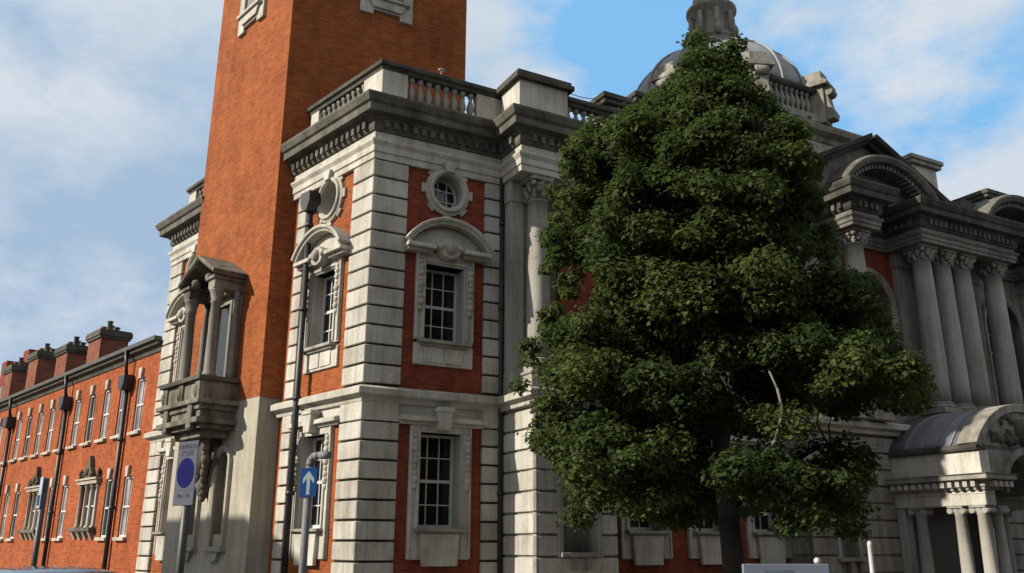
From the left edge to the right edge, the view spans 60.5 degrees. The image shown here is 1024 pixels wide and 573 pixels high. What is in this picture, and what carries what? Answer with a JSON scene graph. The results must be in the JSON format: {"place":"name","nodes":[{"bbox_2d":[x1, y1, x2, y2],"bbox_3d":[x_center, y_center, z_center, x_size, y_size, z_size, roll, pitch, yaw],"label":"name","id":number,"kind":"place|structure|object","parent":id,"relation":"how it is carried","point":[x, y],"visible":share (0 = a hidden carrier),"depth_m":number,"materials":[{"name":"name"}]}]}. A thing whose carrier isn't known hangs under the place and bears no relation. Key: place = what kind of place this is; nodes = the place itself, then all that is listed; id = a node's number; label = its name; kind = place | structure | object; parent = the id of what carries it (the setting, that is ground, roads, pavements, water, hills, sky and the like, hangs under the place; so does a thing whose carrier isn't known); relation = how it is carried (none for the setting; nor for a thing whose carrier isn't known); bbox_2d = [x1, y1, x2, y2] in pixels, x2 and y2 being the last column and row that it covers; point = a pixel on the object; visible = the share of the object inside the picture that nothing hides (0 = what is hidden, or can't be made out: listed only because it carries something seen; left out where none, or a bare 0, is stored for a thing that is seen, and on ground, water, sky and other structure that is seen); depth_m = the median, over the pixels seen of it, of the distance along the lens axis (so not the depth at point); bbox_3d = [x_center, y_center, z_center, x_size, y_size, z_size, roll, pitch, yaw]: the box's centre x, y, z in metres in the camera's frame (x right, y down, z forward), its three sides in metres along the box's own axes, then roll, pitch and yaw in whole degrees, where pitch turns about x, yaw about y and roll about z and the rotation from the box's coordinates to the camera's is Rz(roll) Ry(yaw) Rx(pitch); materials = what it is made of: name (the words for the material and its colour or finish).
{"place":"outdoors","nodes":[
{"label":"outdoors","id":0,"kind":"place"},
{"bbox_2d":[0,349,36,397],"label":"rendered house","id":1,"kind":"structure","parent":0,"point":[25,355],"depth_m":58.74,"materials":[{"name":"brick"}]},
{"bbox_2d":[0,321,163,572],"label":"brick terrace","id":2,"kind":"structure","parent":0,"point":[76,421],"depth_m":32.64,"materials":[{"name":"brick"}]},
{"bbox_2d":[0,418,2,441],"bbox_3d":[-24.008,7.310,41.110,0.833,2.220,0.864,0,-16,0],"label":"sash window","id":3,"kind":"structure","parent":2,"relation":"in","point":[1,420],"depth_m":41.30,"materials":[{"name":"white paint"}]},
{"bbox_2d":[0,485,9,540],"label":"sash window","id":4,"kind":"structure","parent":2,"relation":"in","point":[7,488],"depth_m":38.20,"materials":[{"name":"white paint"}]},
{"bbox_2d":[4,483,20,540],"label":"sash window","id":5,"kind":"structure","parent":2,"relation":"in","point":[17,488],"depth_m":37.10,"materials":[{"name":"white paint"}]},
{"bbox_2d":[8,411,22,462],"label":"sash window","id":6,"kind":"structure","parent":2,"relation":"in","point":[14,459],"depth_m":39.04,"materials":[{"name":"white paint"}]},
{"bbox_2d":[18,408,32,460],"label":"sash window","id":7,"kind":"structure","parent":2,"relation":"in","point":[30,410],"depth_m":37.95,"materials":[{"name":"white paint"}]},
{"bbox_2d":[17,467,40,539],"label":"venetian window","id":8,"kind":"structure","parent":2,"relation":"in","point":[28,532],"depth_m":35.18,"materials":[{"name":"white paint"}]},
{"bbox_2d":[29,404,43,457],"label":"sash window","id":9,"kind":"structure","parent":2,"relation":"in","point":[41,406],"depth_m":36.86,"materials":[{"name":"white paint"}]},
{"bbox_2d":[40,478,53,540],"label":"sash window","id":10,"kind":"structure","parent":2,"relation":"in","point":[51,479],"depth_m":33.82,"materials":[{"name":"white paint"}]},
{"bbox_2d":[40,399,55,455],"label":"sash window","id":11,"kind":"structure","parent":2,"relation":"in","point":[53,401],"depth_m":35.76,"materials":[{"name":"white paint"}]},
{"bbox_2d":[52,395,67,452],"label":"sash window","id":12,"kind":"structure","parent":2,"relation":"in","point":[55,450],"depth_m":34.36,"materials":[{"name":"white paint"}]},
{"bbox_2d":[51,475,68,540],"bbox_3d":[-16.635,8.224,32.593,0.300,2.350,0.920,15,-22,-41],"label":"sash window","id":13,"kind":"structure","parent":2,"relation":"in","point":[65,478],"depth_m":32.72,"materials":[{"name":"white paint"}]},
{"bbox_2d":[65,390,81,449],"bbox_3d":[-16.557,5.072,33.446,0.300,2.220,0.920,15,-22,-41],"label":"sash window","id":14,"kind":"structure","parent":2,"relation":"in","point":[78,394],"depth_m":33.57,"materials":[{"name":"white paint"}]},
{"bbox_2d":[67,456,101,539],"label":"venetian window","id":15,"kind":"structure","parent":2,"relation":"in","point":[86,528],"depth_m":30.73,"materials":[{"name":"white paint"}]},
{"bbox_2d":[79,385,96,446],"bbox_3d":[-15.493,4.752,32.351,0.300,2.220,0.920,15,-22,-41],"label":"sash window","id":16,"kind":"structure","parent":2,"relation":"in","point":[87,442],"depth_m":32.47,"materials":[{"name":"white paint"}]},
{"bbox_2d":[94,379,111,442],"bbox_3d":[-14.429,4.433,31.257,0.300,2.220,0.920,15,-22,-41],"label":"sash window","id":17,"kind":"structure","parent":2,"relation":"in","point":[103,438],"depth_m":31.37,"materials":[{"name":"white paint"}]},
{"bbox_2d":[94,468,112,540],"bbox_3d":[-13.504,7.283,29.371,0.300,2.350,0.920,15,-22,-41],"label":"sash window","id":18,"kind":"structure","parent":2,"relation":"in","point":[110,470],"depth_m":29.51,"materials":[{"name":"white paint"}]},
{"bbox_2d":[109,374,123,439],"bbox_3d":[-13.364,4.113,30.162,0.300,2.220,0.920,15,-22,-41],"label":"sash window","id":19,"kind":"structure","parent":2,"relation":"in","point":[116,436],"depth_m":30.28,"materials":[{"name":"white paint"}]},
{"bbox_2d":[112,465,132,540],"bbox_3d":[-12.392,6.949,28.227,0.300,2.350,0.920,15,-22,-41],"label":"sash window","id":20,"kind":"structure","parent":2,"relation":"in","point":[128,485],"depth_m":28.34,"materials":[{"name":"white paint"}]},
{"bbox_2d":[127,367,145,435],"bbox_3d":[-12.300,3.793,29.067,0.300,2.220,0.920,15,-22,-41],"label":"sash window","id":21,"kind":"structure","parent":2,"relation":"in","point":[138,415],"depth_m":29.18,"materials":[{"name":"white paint"}]},
{"bbox_2d":[0,0,1023,374],"label":"sky","id":22,"kind":"structure","parent":0,"point":[106,105],"materials":[{"name":"blue"}]},
{"bbox_2d":[135,0,1023,572],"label":"town hall","id":23,"kind":"structure","parent":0,"point":[361,288],"depth_m":22.40,"materials":[{"name":"grey stone"}]},
{"bbox_2d":[152,438,174,560],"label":"sash window","id":24,"kind":"structure","parent":23,"relation":"in","point":[168,452],"depth_m":25.90,"materials":[{"name":"stone"}]},
{"bbox_2d":[165,291,185,381],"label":"sash window","id":25,"kind":"structure","parent":23,"relation":"in","point":[176,315],"depth_m":27.33,"materials":[{"name":"stone"}]},
{"bbox_2d":[286,409,340,565],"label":"sash window","id":26,"kind":"structure","parent":23,"relation":"in","point":[312,425],"depth_m":20.19,"materials":[{"name":"stone"}]},
{"bbox_2d":[291,224,351,374],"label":"sash window","id":27,"kind":"structure","parent":23,"relation":"in","point":[330,245],"depth_m":21.46,"materials":[{"name":"stone"}]},
{"bbox_2d":[398,407,485,566],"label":"sash window","id":28,"kind":"structure","parent":23,"relation":"in","point":[438,521],"depth_m":19.81,"materials":[{"name":"stone"}]},
{"bbox_2d":[403,217,493,369],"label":"sash window","id":29,"kind":"structure","parent":23,"relation":"in","point":[443,326],"depth_m":21.03,"materials":[{"name":"stone"}]},
{"bbox_2d":[618,477,672,564],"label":"sash window","id":30,"kind":"structure","parent":23,"relation":"in","point":[639,543],"depth_m":20.99,"materials":[{"name":"stone"}]},
{"bbox_2d":[687,435,739,564],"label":"sash window","id":31,"kind":"structure","parent":23,"relation":"in","point":[704,545],"depth_m":21.84,"materials":[{"name":"stone"}]},
{"bbox_2d":[735,436,792,563],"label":"sash window","id":32,"kind":"structure","parent":23,"relation":"in","point":[762,544],"depth_m":22.86,"materials":[{"name":"stone"}]},
{"bbox_2d":[866,267,902,354],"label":"arched window","id":33,"kind":"structure","parent":23,"relation":"in","point":[885,287],"depth_m":27.74,"materials":[{"name":"stone"}]},
{"bbox_2d":[981,297,1023,405],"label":"arched window","id":34,"kind":"structure","parent":23,"relation":"in","point":[1019,321],"depth_m":30.66,"materials":[{"name":"stone"}]},
{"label":"pavement","id":35,"kind":"structure","parent":0,"visible":0},
{"bbox_2d":[30,477,49,565],"bbox_3d":[-7.398,4.280,13.561,0.112,2.620,0.260,11,-20,-33],"label":"post sign","id":36,"kind":"object","parent":35,"relation":"on","point":[42,494],"visible":1,"depth_m":13.72,"materials":[{"name":"grey metal"}]},
{"bbox_2d":[172,440,199,572],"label":"parking sign","id":37,"kind":"object","parent":35,"relation":"on","point":[185,477],"visible":1,"depth_m":9.88,"materials":[{"name":"grey metal"}]},
{"bbox_2d":[298,451,331,572],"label":"one way sign","id":38,"kind":"object","parent":35,"relation":"on","point":[308,482],"visible":1,"depth_m":13.12,"materials":[{"name":"grey metal"}]},
{"bbox_2d":[508,23,938,572],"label":"street tree","id":39,"kind":"object","parent":35,"relation":"on","point":[706,339],"visible":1,"depth_m":14.80,"materials":[{"name":"green plant"}]},
{"bbox_2d":[742,558,828,572],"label":"street sign","id":40,"kind":"object","parent":35,"relation":"on","point":[817,567],"visible":1,"depth_m":12.77,"materials":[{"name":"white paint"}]},
{"bbox_2d":[867,541,874,572],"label":"white pole","id":41,"kind":"object","parent":35,"relation":"on","point":[870,557],"visible":1,"depth_m":12.62,"materials":[{"name":"metal"}]},
{"label":"road","id":42,"kind":"structure","parent":0,"visible":0},
{"bbox_2d":[0,565,116,572],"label":"parked car","id":43,"kind":"object","parent":42,"relation":"on","point":[48,569],"visible":1,"depth_m":8.97,"materials":[{"name":"grey paint"}]}
]}

